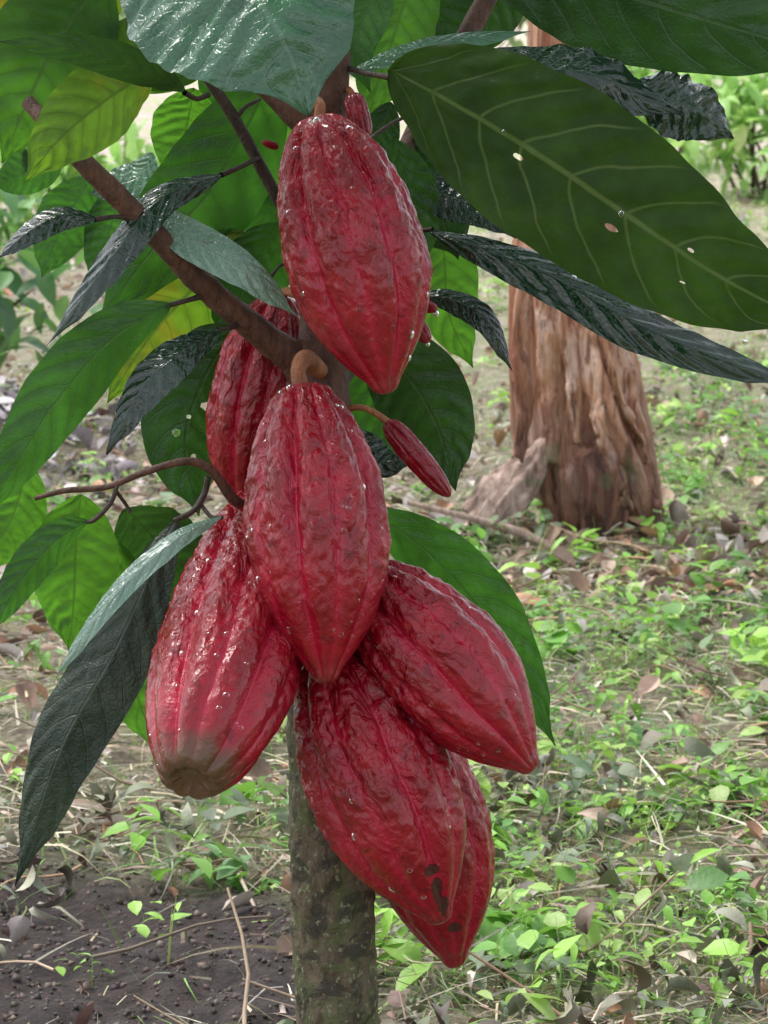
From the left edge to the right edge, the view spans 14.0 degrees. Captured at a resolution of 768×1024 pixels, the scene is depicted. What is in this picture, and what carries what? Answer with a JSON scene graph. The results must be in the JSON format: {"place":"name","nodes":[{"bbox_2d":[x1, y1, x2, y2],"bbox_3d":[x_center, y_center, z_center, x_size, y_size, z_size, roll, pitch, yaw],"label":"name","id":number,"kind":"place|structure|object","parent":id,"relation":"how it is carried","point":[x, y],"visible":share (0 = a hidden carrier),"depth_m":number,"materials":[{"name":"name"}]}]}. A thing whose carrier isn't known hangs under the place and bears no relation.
{"place":"outdoors","nodes":[
{"label":"outdoors","id":0,"kind":"place"},
{"bbox_2d":[0,21,767,1023],"bbox_3d":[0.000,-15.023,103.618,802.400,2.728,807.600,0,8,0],"label":"ground","id":1,"kind":"structure","parent":0,"point":[220,973],"depth_m":3.54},
{"bbox_2d":[0,159,103,369],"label":"shrub","id":2,"kind":"object","parent":1,"relation":"on","point":[11,280],"visible":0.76,"depth_m":8.08,"materials":[{"name":"green plant"}]},
{"bbox_2d":[0,103,160,241],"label":"shrub","id":3,"kind":"object","parent":1,"relation":"on","point":[132,151],"visible":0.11,"depth_m":12.65,"materials":[{"name":"green plant"}]},
{"bbox_2d":[119,9,125,19],"bbox_3d":[-3.665,-4.842,30.370,5.031,1.464,2.869,-3,9,-20],"label":"shrub","id":4,"kind":"object","parent":1,"relation":"on","point":[122,15],"depth_m":30.13,"materials":[{"name":"green plant"}]},
{"bbox_2d":[0,827,417,1023],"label":"soil clods","id":5,"kind":"object","parent":1,"relation":"on","point":[10,1017],"visible":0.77,"depth_m":3.17,"materials":[{"name":"brown soil"}]},
{"bbox_2d":[0,0,767,1023],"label":"cacao tree","id":6,"kind":"object","parent":1,"relation":"on","point":[182,252],"visible":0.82,"depth_m":2.47,"materials":[{"name":"green plant"}]},
{"bbox_2d":[145,489,302,799],"bbox_3d":[-0.115,0.094,2.446,0.117,0.117,0.312,17,46,-2],"label":"cacao pod","id":7,"kind":"object","parent":6,"relation":"attached to","point":[197,756],"visible":0.67,"depth_m":2.37,"materials":[{"name":"red plant"}]},
{"bbox_2d":[206,297,299,502],"bbox_3d":[-0.104,-0.085,2.571,0.083,0.190,0.084,9,6,-1],"label":"cacao pod","id":8,"kind":"object","parent":6,"relation":"attached to","point":[249,381],"visible":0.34,"depth_m":2.54,"materials":[{"name":"red plant"}]},
{"bbox_2d":[262,140,278,149],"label":"young cacao pod","id":9,"kind":"object","parent":6,"relation":"attached to","point":[272,145],"visible":1,"depth_m":2.46,"materials":[{"name":"red plant"}]},
{"bbox_2d":[242,382,391,683],"bbox_3d":[-0.053,0.017,2.426,0.116,0.236,0.116,-5,-9,1],"label":"cacao pod","id":10,"kind":"object","parent":6,"relation":"attached to","point":[301,488],"visible":0.98,"depth_m":2.39,"materials":[{"name":"red plant"}]},
{"bbox_2d":[277,113,432,394],"bbox_3d":[-0.022,-0.200,2.418,0.112,0.223,0.111,-15,-4,2],"label":"cacao pod","id":11,"kind":"object","parent":6,"relation":"attached to","point":[339,270],"visible":0.98,"depth_m":2.38,"materials":[{"name":"red plant"}]},
{"bbox_2d":[344,92,371,135],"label":"young cacao pod","id":12,"kind":"object","parent":6,"relation":"attached to","point":[356,109],"visible":0.71,"depth_m":2.44,"materials":[{"name":"red plant"}]},
{"bbox_2d":[293,652,465,924],"bbox_3d":[-0.001,0.217,2.472,0.119,0.236,0.121,-23,-4,3],"label":"cacao pod","id":13,"kind":"object","parent":6,"relation":"attached to","point":[403,814],"visible":0.77,"depth_m":2.43,"materials":[{"name":"red plant"}]},
{"bbox_2d":[383,419,450,496],"bbox_3d":[0.027,-0.042,2.494,0.022,0.079,0.021,-41,-1,5],"label":"young cacao pod","id":14,"kind":"object","parent":6,"relation":"attached to","point":[413,453],"visible":1,"depth_m":2.49,"materials":[{"name":"red plant"}]},
{"bbox_2d":[419,321,431,343],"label":"young cacao pod","id":15,"kind":"object","parent":6,"relation":"attached to","point":[425,336],"visible":0.41,"depth_m":2.49,"materials":[{"name":"red plant"}]},
{"bbox_2d":[427,300,437,312],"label":"young cacao pod","id":16,"kind":"object","parent":6,"relation":"attached to","point":[432,307],"visible":0.36,"depth_m":2.46,"materials":[{"name":"red plant"}]},
{"bbox_2d":[389,750,494,968],"bbox_3d":[0.040,0.269,2.590,0.103,0.225,0.104,-13,4,2],"label":"cacao pod","id":17,"kind":"object","parent":6,"relation":"attached to","point":[449,942],"visible":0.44,"depth_m":2.57,"materials":[{"name":"red plant"}]},
{"bbox_2d":[355,559,538,773],"bbox_3d":[0.047,0.119,2.456,0.220,0.106,0.103,46,6,13],"label":"cacao pod","id":18,"kind":"object","parent":6,"relation":"attached to","point":[469,657],"visible":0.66,"depth_m":2.42,"materials":[{"name":"red plant"}]},
{"bbox_2d":[149,117,747,898],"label":"water droplets","id":19,"kind":"object","parent":6,"relation":"attached to","point":[315,121],"visible":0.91,"depth_m":2.40,"materials":[{"name":"white"}]},
{"bbox_2d":[0,164,767,1023],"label":"weeds","id":20,"kind":"object","parent":1,"relation":"on","point":[524,934],"visible":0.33,"depth_m":3.70,"materials":[{"name":"green plant"}]},
{"bbox_2d":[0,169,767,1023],"bbox_3d":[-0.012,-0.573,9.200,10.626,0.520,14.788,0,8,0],"label":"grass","id":21,"kind":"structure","parent":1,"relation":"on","point":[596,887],"depth_m":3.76,"materials":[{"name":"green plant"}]},
{"bbox_2d":[0,171,767,1023],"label":"leaf litter","id":22,"kind":"object","parent":1,"relation":"on","point":[16,929],"visible":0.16,"depth_m":5.33,"materials":[{"name":"brown plant"}]},
{"bbox_2d":[0,182,767,1023],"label":"twigs","id":23,"kind":"object","parent":1,"relation":"on","point":[594,946],"visible":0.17,"depth_m":3.69,"materials":[{"name":"brown wood"}]},
{"bbox_2d":[0,378,767,1023],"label":"wilted weeds","id":24,"kind":"object","parent":1,"relation":"on","point":[516,1002],"visible":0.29,"depth_m":3.40,"materials":[{"name":"brown plant"}]},
{"bbox_2d":[494,16,527,47],"bbox_3d":[0.636,-4.949,27.978,4.241,2.476,3.212,0,8,0],"label":"shrub","id":25,"kind":"object","parent":1,"relation":"on","point":[513,42],"visible":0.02,"depth_m":27.99,"materials":[{"name":"green plant"}]},
{"bbox_2d":[407,20,664,550],"bbox_3d":[0.350,-0.589,5.836,0.379,1.455,0.588,5,9,29],"label":"peeling bark tree","id":26,"kind":"object","parent":1,"relation":"on","point":[581,434],"visible":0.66,"depth_m":5.87,"materials":[{"name":"brown wood"}]},
{"bbox_2d":[625,65,761,162],"bbox_3d":[1.503,-2.215,16.798,1.151,0.825,1.003,3,9,22],"label":"shrub","id":27,"kind":"object","parent":1,"relation":"on","point":[640,72],"visible":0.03,"depth_m":16.84,"materials":[{"name":"green plant"}]},
{"bbox_2d":[668,72,767,201],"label":"shrub","id":28,"kind":"object","parent":1,"relation":"on","point":[744,102],"visible":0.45,"depth_m":14.73,"materials":[{"name":"green plant"}]}
]}

